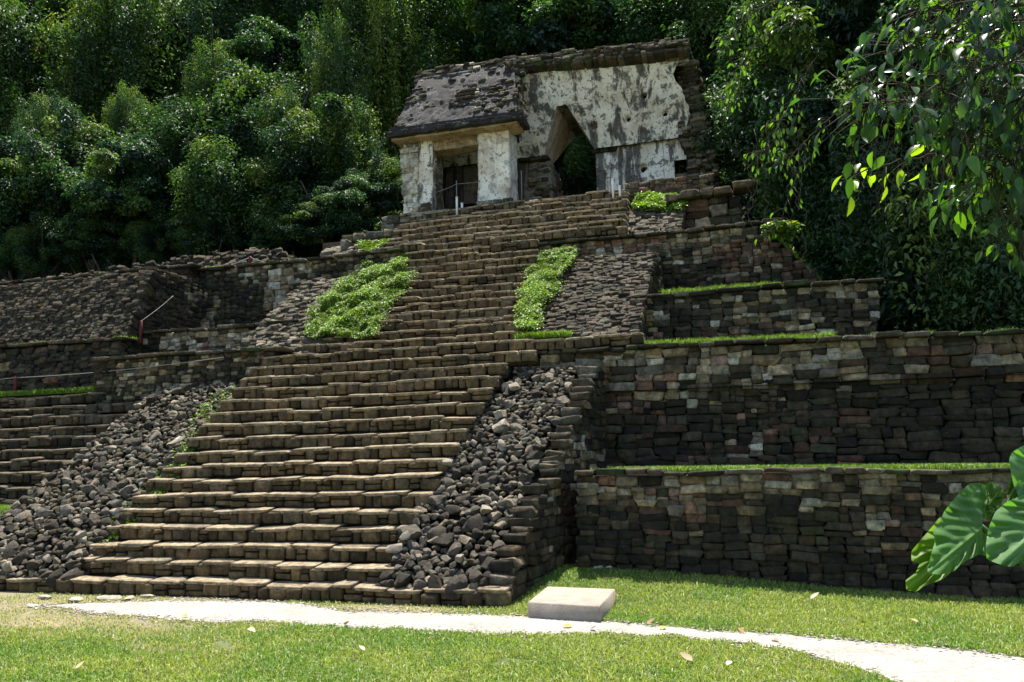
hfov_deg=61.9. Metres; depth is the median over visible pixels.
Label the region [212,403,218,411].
rubble rock
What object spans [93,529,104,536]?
rubble rock
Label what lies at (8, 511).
rubble rock
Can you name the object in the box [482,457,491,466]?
rubble rock
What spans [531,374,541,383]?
rubble rock
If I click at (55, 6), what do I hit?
forest tree
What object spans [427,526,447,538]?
rubble rock
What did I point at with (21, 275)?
woods
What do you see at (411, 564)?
rubble rock
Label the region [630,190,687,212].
ground cover
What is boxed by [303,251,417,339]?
ground cover
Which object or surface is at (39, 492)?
rubble rock
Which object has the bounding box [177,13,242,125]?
forest tree
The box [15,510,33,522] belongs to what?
rubble rock
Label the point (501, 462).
rubble rock
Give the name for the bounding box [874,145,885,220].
hanging vine
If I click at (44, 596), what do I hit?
loose stone
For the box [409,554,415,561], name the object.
rubble rock
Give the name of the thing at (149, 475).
rubble rock
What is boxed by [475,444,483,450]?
rubble rock
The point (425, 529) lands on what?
rubble rock
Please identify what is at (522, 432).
rubble rock
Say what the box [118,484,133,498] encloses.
rubble rock
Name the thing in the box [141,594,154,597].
loose stone
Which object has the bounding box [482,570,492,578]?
rubble rock
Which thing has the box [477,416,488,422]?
rubble rock
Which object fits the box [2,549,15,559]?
rubble rock
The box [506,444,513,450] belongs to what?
rubble rock
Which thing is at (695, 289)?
ledge grass
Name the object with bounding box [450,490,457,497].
rubble rock
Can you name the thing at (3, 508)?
ledge grass
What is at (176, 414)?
rubble
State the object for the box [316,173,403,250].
forest tree
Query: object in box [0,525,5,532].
rubble rock
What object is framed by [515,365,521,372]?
rubble rock
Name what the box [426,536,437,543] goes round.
rubble rock
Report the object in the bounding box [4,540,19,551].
rubble rock
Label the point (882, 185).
hanging vine
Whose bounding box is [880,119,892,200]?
hanging vine
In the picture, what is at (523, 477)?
rubble rock
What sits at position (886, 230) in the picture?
hanging vine
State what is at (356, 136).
forest tree
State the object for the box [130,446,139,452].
rubble rock
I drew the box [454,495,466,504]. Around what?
rubble rock
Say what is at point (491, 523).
rubble rock
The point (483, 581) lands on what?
rubble rock
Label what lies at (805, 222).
hanging vine
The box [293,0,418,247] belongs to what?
forest tree
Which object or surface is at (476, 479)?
rubble rock
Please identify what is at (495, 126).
ruined temple
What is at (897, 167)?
hanging vine
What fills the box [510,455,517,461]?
rubble rock
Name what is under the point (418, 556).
rubble rock
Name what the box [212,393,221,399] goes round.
rubble rock
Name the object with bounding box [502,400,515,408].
rubble rock
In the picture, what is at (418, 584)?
rubble rock
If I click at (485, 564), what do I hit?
rubble rock
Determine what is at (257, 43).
forest tree
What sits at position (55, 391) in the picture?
ledge grass
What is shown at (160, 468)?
rubble rock
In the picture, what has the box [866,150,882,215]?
hanging vine
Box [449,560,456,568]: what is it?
rubble rock
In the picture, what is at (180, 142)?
forest tree
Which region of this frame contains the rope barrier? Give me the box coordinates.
[435,170,522,209]
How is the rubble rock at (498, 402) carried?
on the stepped pyramid
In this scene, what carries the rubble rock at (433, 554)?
on the rubble at (528, 401)
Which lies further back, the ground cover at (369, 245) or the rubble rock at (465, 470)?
the ground cover at (369, 245)
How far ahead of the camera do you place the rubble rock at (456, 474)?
11.32 m
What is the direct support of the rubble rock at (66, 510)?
on the stepped pyramid
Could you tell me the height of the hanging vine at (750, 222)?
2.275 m
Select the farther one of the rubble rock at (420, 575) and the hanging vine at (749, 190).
the hanging vine at (749, 190)
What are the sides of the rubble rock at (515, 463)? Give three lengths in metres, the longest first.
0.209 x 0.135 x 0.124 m
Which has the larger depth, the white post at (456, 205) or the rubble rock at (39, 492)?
the white post at (456, 205)
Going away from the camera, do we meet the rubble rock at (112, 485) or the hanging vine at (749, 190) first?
the rubble rock at (112, 485)
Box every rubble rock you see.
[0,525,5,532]
[2,509,13,516]
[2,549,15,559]
[2,561,12,571]
[3,525,13,532]
[4,533,15,539]
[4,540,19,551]
[11,548,29,564]
[12,509,22,516]
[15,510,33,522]
[18,496,32,504]
[19,544,31,550]
[26,560,42,571]
[32,534,44,544]
[33,542,48,550]
[34,487,44,497]
[34,506,52,518]
[35,517,43,524]
[38,569,51,580]
[43,554,50,562]
[44,472,56,480]
[44,521,58,531]
[45,568,63,588]
[57,496,65,504]
[59,567,84,580]
[60,504,75,516]
[61,477,70,484]
[63,470,73,477]
[63,541,75,551]
[65,551,75,559]
[65,560,84,569]
[69,459,82,468]
[70,480,82,489]
[72,518,83,527]
[73,531,87,540]
[73,549,82,557]
[77,536,86,543]
[79,512,87,519]
[81,485,95,492]
[83,470,96,479]
[83,507,90,512]
[86,453,93,458]
[89,514,100,528]
[90,478,99,486]
[93,462,106,471]
[93,494,102,503]
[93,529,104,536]
[94,451,102,458]
[97,485,104,495]
[99,517,111,528]
[100,450,111,457]
[100,455,106,461]
[100,507,108,514]
[101,477,108,486]
[105,480,118,495]
[108,520,120,531]
[110,494,121,499]
[110,499,122,508]
[110,507,125,515]
[114,514,119,521]
[116,445,127,450]
[116,478,129,488]
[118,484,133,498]
[123,438,138,444]
[125,493,133,500]
[129,417,139,423]
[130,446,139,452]
[131,439,142,446]
[133,403,142,409]
[141,413,151,420]
[144,421,153,429]
[145,471,156,478]
[146,394,156,403]
[149,431,161,440]
[150,459,159,466]
[158,466,167,471]
[163,456,173,465]
[166,436,184,446]
[172,386,183,394]
[183,383,197,391]
[183,400,193,408]
[197,383,205,388]
[207,384,214,393]
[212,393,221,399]
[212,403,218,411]
[214,387,223,393]
[224,385,236,391]
[378,570,393,582]
[380,579,393,586]
[385,543,401,552]
[390,553,405,562]
[393,563,402,570]
[394,571,411,587]
[397,539,405,544]
[399,530,410,539]
[400,524,422,542]
[403,559,409,569]
[404,571,414,576]
[407,539,415,550]
[408,560,415,569]
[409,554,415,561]
[412,542,419,549]
[413,518,419,525]
[413,565,421,572]
[413,579,426,592]
[415,506,426,513]
[415,571,425,580]
[416,553,421,562]
[416,560,427,567]
[419,541,426,550]
[420,501,426,506]
[420,514,430,525]
[421,526,430,532]
[421,560,433,574]
[423,548,431,555]
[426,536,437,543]
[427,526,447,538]
[427,574,442,593]
[428,495,446,508]
[430,521,439,526]
[430,550,436,557]
[431,544,440,550]
[431,559,439,565]
[433,491,442,494]
[433,533,453,547]
[435,566,441,575]
[436,485,445,491]
[438,512,448,520]
[440,555,452,562]
[441,477,454,488]
[441,548,448,553]
[442,458,453,466]
[443,576,452,583]
[445,505,460,515]
[445,574,467,599]
[446,485,455,493]
[448,542,461,555]
[448,569,457,575]
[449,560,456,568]
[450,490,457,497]
[451,468,460,479]
[453,528,461,534]
[453,569,463,576]
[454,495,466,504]
[455,554,463,562]
[457,535,470,544]
[458,465,470,475]
[460,459,468,465]
[460,517,466,524]
[461,514,482,532]
[463,542,472,550]
[464,508,472,515]
[468,582,478,587]
[469,569,482,586]
[470,458,481,470]
[471,505,482,515]
[472,528,482,538]
[472,564,482,570]
[473,474,480,482]
[475,431,487,443]
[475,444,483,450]
[475,451,484,459]
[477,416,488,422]
[477,466,486,473]
[477,536,487,543]
[478,473,488,482]
[478,551,489,563]
[478,577,489,585]
[479,494,491,504]
[480,482,491,489]
[480,505,491,514]
[480,556,496,570]
[481,438,489,444]
[482,447,494,455]
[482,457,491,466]
[482,488,491,495]
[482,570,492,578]
[483,521,488,528]
[483,529,493,539]
[485,411,494,416]
[487,475,497,483]
[487,511,501,522]
[487,521,495,528]
[488,491,498,502]
[490,501,497,506]
[491,495,499,501]
[491,520,505,529]
[492,418,509,433]
[492,539,505,549]
[493,410,502,419]
[494,451,503,458]
[495,410,506,420]
[496,399,504,409]
[497,439,506,450]
[497,458,507,469]
[497,499,517,507]
[497,506,505,513]
[498,530,509,536]
[500,382,507,391]
[500,434,515,440]
[500,484,514,493]
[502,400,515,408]
[502,472,508,477]
[503,386,515,396]
[505,515,512,521]
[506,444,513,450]
[506,461,518,470]
[507,412,519,422]
[508,382,519,390]
[509,423,520,431]
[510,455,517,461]
[513,444,524,450]
[513,489,521,494]
[514,449,523,457]
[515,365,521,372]
[515,378,521,385]
[515,418,522,423]
[516,466,529,474]
[517,473,531,482]
[518,410,524,417]
[519,430,525,435]
[519,432,529,438]
[525,408,531,414]
[525,445,532,452]
[527,450,543,459]
[527,460,539,471]
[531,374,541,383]
[531,389,540,398]
[531,436,540,444]
[532,444,542,451]
[533,367,542,374]
[540,426,551,433]
[540,438,547,444]
[542,403,550,410]
[545,372,553,382]
[545,381,555,386]
[547,387,556,396]
[550,418,559,425]
[555,396,570,406]
[564,382,572,392]
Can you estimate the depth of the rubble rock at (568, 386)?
12.53 m
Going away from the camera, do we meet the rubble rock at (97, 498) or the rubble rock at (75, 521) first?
the rubble rock at (75, 521)
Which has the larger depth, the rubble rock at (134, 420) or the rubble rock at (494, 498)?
the rubble rock at (134, 420)
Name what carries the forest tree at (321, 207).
on the hill
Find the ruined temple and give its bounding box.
[387,37,719,213]
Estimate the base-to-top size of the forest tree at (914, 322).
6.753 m
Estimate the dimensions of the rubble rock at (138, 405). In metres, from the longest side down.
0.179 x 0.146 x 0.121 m
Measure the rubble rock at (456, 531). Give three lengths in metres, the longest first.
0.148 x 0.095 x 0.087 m
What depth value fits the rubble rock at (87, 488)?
12.83 m
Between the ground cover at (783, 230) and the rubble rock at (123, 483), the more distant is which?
the ground cover at (783, 230)
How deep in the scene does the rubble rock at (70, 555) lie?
11.51 m
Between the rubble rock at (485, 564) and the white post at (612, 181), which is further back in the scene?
the white post at (612, 181)
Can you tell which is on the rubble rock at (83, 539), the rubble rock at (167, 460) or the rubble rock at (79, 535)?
the rubble rock at (79, 535)
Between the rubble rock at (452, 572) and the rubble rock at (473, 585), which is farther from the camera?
the rubble rock at (452, 572)
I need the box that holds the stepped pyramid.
[0,173,1023,607]
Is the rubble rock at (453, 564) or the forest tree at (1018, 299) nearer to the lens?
the rubble rock at (453, 564)
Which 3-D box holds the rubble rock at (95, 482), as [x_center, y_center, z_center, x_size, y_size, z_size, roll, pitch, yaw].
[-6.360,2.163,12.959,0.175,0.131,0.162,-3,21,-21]
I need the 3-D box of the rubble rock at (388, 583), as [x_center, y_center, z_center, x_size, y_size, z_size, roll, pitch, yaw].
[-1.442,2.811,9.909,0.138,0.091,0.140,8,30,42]
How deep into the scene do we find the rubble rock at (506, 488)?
10.89 m
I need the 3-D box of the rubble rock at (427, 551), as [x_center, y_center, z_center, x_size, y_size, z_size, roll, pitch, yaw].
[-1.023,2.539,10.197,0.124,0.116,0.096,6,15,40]
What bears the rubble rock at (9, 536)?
on the stepped pyramid
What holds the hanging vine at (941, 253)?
hanging from the forest tree at (914, 322)
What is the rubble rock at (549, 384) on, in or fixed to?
on the rubble at (528, 401)
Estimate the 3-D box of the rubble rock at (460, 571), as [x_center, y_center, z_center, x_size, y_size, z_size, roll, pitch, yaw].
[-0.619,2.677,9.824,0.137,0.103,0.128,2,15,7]
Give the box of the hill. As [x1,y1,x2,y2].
[0,52,1014,417]
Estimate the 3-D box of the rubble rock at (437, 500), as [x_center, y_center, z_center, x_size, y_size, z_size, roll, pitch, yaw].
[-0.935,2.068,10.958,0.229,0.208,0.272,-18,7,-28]
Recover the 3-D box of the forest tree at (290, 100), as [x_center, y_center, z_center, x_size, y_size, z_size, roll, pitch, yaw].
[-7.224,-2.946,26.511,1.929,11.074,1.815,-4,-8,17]
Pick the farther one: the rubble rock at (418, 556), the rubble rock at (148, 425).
the rubble rock at (148, 425)
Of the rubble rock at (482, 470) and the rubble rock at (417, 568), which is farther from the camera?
the rubble rock at (482, 470)
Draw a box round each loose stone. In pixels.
[25,604,38,606]
[38,595,51,598]
[68,597,82,601]
[96,595,121,599]
[121,595,133,600]
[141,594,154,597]
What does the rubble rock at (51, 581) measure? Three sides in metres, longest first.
0.251 x 0.162 x 0.149 m
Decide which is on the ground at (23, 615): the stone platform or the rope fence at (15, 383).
the stone platform
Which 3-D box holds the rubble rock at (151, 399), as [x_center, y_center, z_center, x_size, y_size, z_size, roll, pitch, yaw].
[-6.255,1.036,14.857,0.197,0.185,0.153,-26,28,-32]
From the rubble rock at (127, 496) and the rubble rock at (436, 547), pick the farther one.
the rubble rock at (127, 496)
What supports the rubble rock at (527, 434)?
on the rubble at (528, 401)
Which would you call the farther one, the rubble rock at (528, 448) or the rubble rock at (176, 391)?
the rubble rock at (176, 391)
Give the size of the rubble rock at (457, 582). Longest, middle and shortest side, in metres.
0.308 x 0.199 x 0.182 m
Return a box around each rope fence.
[4,357,223,396]
[139,296,172,342]
[231,256,262,264]
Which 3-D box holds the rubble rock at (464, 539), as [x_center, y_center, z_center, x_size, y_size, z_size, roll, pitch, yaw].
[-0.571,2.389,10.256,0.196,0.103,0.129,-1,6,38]
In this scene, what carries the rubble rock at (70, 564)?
on the stepped pyramid
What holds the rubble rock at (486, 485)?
on the rubble at (528, 401)
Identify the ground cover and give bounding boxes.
[90,384,235,542]
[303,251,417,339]
[357,238,388,251]
[513,245,577,331]
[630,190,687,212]
[760,219,804,241]
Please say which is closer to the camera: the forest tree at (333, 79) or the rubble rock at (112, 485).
the rubble rock at (112, 485)
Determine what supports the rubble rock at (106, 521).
on the rubble at (176, 414)
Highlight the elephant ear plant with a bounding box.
[906,446,1023,591]
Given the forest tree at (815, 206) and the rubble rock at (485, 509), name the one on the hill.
the forest tree at (815, 206)
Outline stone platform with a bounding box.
[0,247,295,504]
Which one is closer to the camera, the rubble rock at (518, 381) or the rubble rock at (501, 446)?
the rubble rock at (501, 446)
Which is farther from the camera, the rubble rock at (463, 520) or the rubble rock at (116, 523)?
the rubble rock at (116, 523)
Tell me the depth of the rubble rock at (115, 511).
12.18 m
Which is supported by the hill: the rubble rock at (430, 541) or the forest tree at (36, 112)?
the forest tree at (36, 112)
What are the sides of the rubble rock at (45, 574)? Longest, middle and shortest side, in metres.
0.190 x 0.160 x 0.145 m
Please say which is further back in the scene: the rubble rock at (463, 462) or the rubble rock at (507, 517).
the rubble rock at (463, 462)
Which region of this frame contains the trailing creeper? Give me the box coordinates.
[707,0,862,245]
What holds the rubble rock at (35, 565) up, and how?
on the stepped pyramid
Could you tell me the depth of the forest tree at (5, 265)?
27.66 m
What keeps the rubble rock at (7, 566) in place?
on the stepped pyramid
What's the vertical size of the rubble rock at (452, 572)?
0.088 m
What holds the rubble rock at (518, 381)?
on the rubble at (528, 401)
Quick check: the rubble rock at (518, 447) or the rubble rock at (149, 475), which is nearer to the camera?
the rubble rock at (518, 447)
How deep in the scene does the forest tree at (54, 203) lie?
27.95 m
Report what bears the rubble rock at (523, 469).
on the rubble at (528, 401)
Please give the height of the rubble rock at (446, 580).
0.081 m
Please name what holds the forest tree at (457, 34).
on the hill
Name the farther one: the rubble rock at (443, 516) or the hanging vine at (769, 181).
the hanging vine at (769, 181)
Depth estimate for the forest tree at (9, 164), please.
27.95 m
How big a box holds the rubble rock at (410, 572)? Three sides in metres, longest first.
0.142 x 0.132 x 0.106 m
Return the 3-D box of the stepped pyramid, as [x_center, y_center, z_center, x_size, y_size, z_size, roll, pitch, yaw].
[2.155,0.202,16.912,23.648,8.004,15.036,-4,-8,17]
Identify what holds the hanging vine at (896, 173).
hanging from the forest tree at (914, 322)
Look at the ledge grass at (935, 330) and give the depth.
11.88 m
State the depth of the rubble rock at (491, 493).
10.84 m
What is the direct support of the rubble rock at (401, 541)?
on the stepped pyramid
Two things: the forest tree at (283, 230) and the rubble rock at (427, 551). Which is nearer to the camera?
the rubble rock at (427, 551)
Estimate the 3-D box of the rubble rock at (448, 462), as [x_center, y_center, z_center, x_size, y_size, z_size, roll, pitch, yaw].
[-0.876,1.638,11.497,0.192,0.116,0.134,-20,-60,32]
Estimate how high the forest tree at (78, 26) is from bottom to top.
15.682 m
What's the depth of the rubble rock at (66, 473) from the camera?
13.30 m
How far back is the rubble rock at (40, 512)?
12.51 m
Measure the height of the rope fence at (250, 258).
0.290 m
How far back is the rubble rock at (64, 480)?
13.19 m
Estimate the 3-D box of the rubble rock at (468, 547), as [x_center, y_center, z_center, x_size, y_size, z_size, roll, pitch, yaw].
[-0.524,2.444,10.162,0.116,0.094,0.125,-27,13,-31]
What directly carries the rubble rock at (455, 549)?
on the rubble at (528, 401)
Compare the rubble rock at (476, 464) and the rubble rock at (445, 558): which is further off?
the rubble rock at (476, 464)
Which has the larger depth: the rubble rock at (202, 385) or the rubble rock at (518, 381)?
the rubble rock at (202, 385)
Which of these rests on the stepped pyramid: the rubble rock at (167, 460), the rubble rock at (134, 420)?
the rubble rock at (167, 460)
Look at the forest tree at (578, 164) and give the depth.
27.50 m
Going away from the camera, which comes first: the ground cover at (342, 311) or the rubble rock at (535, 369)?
the rubble rock at (535, 369)
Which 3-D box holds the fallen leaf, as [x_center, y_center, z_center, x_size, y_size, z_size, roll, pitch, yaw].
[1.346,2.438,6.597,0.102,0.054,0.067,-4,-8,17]
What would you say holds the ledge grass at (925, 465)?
on the stepped pyramid
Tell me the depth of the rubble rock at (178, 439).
13.48 m
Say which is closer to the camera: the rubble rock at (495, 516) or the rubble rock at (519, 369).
the rubble rock at (495, 516)
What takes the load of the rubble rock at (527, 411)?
on the rubble at (528, 401)
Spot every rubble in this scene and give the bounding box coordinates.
[0,381,239,577]
[375,364,581,588]
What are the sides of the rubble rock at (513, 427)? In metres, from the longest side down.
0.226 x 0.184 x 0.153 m
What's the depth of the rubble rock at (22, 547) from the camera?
11.93 m
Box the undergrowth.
[39,189,987,328]
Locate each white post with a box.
[455,197,457,214]
[611,179,613,197]
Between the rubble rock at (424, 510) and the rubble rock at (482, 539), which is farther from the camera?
the rubble rock at (424, 510)
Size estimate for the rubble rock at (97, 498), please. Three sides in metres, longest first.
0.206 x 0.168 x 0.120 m
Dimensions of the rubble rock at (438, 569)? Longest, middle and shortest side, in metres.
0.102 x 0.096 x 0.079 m
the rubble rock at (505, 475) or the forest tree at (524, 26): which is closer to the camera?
the rubble rock at (505, 475)
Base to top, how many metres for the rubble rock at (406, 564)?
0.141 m
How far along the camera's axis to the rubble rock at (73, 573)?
11.19 m
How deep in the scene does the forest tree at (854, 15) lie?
17.31 m
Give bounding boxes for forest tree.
[0,0,69,179]
[0,1,112,262]
[0,99,125,278]
[0,135,68,280]
[0,211,37,280]
[0,211,89,279]
[2,0,98,280]
[9,89,84,276]
[38,0,155,271]
[45,209,140,273]
[54,132,198,271]
[73,0,261,125]
[85,88,250,263]
[101,79,154,139]
[117,204,193,263]
[148,55,318,224]
[160,0,332,95]
[165,129,312,257]
[165,201,253,257]
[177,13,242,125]
[215,14,323,110]
[217,91,369,247]
[247,202,337,258]
[253,0,389,32]
[253,83,311,213]
[289,181,373,255]
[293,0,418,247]
[301,8,374,253]
[307,93,387,249]
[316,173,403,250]
[345,145,403,230]
[352,0,444,181]
[382,0,462,35]
[392,0,533,205]
[460,0,623,62]
[544,0,667,53]
[558,135,596,195]
[608,0,722,55]
[614,0,754,203]
[661,0,761,206]
[678,60,797,222]
[711,0,878,262]
[733,0,883,331]
[737,63,926,328]
[748,0,1008,323]
[772,202,891,306]
[798,175,1017,331]
[820,65,1023,332]
[862,0,1023,226]
[903,218,1023,332]
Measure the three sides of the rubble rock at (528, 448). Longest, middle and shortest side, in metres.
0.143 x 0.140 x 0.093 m
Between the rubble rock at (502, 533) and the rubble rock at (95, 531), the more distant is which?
the rubble rock at (95, 531)
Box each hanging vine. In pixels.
[742,130,757,242]
[747,151,757,271]
[763,125,770,234]
[787,78,803,190]
[791,131,800,237]
[798,159,810,279]
[855,143,867,201]
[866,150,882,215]
[873,138,888,235]
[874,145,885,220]
[876,150,889,286]
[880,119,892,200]
[886,120,899,193]
[891,93,902,213]
[893,117,903,213]
[902,114,916,222]
[906,113,918,194]
[921,160,930,282]
[935,151,949,222]
[939,167,947,305]
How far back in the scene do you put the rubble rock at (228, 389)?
14.55 m
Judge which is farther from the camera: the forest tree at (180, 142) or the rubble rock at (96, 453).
the forest tree at (180, 142)
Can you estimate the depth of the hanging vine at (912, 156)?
13.94 m
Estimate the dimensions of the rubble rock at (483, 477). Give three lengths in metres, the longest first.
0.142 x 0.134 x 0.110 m
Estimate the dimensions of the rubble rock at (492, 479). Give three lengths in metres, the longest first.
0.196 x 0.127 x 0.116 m
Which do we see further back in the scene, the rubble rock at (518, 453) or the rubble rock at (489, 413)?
the rubble rock at (489, 413)
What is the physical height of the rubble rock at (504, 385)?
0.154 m
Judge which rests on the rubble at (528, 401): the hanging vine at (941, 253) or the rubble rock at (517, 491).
the rubble rock at (517, 491)
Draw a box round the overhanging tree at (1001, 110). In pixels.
[788,0,1023,277]
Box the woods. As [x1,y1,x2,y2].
[0,1,747,280]
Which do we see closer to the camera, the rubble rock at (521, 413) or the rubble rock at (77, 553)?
the rubble rock at (77, 553)
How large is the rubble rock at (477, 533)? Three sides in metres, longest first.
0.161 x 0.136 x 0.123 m
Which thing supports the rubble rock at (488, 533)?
on the rubble rock at (482, 539)
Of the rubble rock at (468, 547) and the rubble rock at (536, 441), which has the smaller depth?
the rubble rock at (468, 547)
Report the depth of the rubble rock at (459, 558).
9.88 m
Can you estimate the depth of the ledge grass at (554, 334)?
13.56 m
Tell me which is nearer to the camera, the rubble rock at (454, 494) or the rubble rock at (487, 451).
the rubble rock at (454, 494)
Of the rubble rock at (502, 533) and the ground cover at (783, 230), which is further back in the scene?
the ground cover at (783, 230)
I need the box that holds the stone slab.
[528,587,615,621]
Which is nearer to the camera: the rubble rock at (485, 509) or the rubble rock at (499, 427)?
the rubble rock at (485, 509)
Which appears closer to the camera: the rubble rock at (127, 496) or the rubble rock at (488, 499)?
the rubble rock at (488, 499)
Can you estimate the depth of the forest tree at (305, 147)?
25.90 m
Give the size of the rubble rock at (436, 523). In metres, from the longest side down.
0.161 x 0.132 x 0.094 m
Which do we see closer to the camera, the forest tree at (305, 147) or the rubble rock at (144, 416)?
the rubble rock at (144, 416)
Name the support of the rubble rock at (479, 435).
on the stepped pyramid
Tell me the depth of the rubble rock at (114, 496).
12.54 m
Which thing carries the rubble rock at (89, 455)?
on the stepped pyramid
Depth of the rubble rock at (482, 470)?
11.26 m
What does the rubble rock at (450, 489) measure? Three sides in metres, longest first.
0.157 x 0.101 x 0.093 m
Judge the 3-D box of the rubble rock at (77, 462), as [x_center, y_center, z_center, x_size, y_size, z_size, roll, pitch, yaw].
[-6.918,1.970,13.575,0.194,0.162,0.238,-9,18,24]
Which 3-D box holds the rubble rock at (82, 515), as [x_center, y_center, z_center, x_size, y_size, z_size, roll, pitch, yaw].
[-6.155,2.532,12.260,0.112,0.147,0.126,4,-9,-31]
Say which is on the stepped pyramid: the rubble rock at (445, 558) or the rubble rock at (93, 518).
the rubble rock at (93, 518)
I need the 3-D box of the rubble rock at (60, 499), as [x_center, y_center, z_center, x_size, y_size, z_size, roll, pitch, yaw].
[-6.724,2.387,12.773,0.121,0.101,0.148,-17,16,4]
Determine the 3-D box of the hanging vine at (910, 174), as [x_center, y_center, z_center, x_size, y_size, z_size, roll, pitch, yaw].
[6.574,-3.040,14.007,0.458,2.309,0.093,-1,-8,2]
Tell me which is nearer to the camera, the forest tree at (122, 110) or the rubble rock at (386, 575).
the rubble rock at (386, 575)
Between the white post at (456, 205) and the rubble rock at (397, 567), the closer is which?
the rubble rock at (397, 567)
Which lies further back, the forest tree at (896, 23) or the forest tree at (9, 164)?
the forest tree at (9, 164)
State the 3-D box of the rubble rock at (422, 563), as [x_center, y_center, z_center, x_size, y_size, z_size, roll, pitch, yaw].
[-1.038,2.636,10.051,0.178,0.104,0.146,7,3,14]
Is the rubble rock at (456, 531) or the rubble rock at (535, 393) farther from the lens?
the rubble rock at (535, 393)
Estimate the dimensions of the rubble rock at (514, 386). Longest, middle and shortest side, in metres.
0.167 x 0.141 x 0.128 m
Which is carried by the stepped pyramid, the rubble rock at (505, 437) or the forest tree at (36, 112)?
the rubble rock at (505, 437)
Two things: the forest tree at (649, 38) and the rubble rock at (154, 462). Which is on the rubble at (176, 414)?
the rubble rock at (154, 462)
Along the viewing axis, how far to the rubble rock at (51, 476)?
13.36 m
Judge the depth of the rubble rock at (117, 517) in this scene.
12.05 m
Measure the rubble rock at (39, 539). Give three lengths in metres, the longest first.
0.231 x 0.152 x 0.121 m
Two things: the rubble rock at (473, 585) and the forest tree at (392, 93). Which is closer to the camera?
the rubble rock at (473, 585)
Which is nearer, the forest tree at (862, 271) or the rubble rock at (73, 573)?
the rubble rock at (73, 573)
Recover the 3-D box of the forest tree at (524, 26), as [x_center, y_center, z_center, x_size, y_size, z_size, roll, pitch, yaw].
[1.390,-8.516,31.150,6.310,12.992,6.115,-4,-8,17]
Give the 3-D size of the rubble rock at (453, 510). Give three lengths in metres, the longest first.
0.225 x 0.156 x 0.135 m
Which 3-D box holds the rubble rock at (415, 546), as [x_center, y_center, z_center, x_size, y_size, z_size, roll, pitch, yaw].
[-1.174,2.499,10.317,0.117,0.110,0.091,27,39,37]
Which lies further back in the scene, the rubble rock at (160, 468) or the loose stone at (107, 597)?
the rubble rock at (160, 468)
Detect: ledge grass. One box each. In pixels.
[0,386,94,396]
[0,503,12,515]
[512,329,572,339]
[590,461,1009,470]
[643,331,835,346]
[660,280,779,294]
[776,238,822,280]
[837,327,1017,337]
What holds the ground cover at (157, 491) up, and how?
on the stepped pyramid
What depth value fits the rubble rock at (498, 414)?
12.17 m
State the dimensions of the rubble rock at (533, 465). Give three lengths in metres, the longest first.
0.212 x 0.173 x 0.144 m
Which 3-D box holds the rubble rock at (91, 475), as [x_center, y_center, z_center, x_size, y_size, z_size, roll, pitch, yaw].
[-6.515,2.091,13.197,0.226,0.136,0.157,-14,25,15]
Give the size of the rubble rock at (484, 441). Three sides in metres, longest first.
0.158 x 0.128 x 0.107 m
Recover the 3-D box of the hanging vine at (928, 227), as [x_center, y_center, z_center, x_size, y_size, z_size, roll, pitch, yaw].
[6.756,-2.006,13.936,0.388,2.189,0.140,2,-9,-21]
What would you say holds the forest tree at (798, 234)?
on the hill
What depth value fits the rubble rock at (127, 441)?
13.77 m
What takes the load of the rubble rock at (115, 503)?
on the stepped pyramid
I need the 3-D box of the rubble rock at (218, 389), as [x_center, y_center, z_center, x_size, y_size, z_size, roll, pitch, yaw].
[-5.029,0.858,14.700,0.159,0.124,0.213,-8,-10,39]
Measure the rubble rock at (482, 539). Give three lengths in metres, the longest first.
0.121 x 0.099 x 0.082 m
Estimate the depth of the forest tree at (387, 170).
25.05 m
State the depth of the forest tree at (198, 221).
25.03 m
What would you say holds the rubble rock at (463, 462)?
on the rubble at (528, 401)
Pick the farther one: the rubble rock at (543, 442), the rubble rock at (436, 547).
the rubble rock at (543, 442)
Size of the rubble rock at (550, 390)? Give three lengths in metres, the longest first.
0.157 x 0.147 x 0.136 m
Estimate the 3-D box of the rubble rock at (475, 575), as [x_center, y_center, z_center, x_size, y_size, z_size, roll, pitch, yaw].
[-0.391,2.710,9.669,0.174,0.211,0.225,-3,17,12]
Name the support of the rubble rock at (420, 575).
on the stepped pyramid
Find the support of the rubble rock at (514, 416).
on the stepped pyramid
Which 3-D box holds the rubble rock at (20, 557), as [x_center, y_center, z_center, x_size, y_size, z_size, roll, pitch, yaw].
[-6.795,2.980,11.781,0.268,0.202,0.249,-9,9,8]
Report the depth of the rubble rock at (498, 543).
10.00 m
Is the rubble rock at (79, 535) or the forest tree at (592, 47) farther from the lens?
the forest tree at (592, 47)
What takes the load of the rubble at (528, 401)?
on the stepped pyramid
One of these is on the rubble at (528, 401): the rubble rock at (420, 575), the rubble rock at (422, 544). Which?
the rubble rock at (422, 544)
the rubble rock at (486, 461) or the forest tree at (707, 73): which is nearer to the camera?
the rubble rock at (486, 461)
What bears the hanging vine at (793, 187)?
hanging from the forest tree at (854, 15)
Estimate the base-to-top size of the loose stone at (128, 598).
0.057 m
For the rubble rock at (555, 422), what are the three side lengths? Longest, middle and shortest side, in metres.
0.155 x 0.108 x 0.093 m
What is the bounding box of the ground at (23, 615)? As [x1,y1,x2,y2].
[0,563,1023,681]
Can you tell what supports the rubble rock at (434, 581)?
on the stepped pyramid
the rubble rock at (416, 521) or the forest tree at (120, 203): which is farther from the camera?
the forest tree at (120, 203)
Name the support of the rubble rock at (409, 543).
on the stepped pyramid

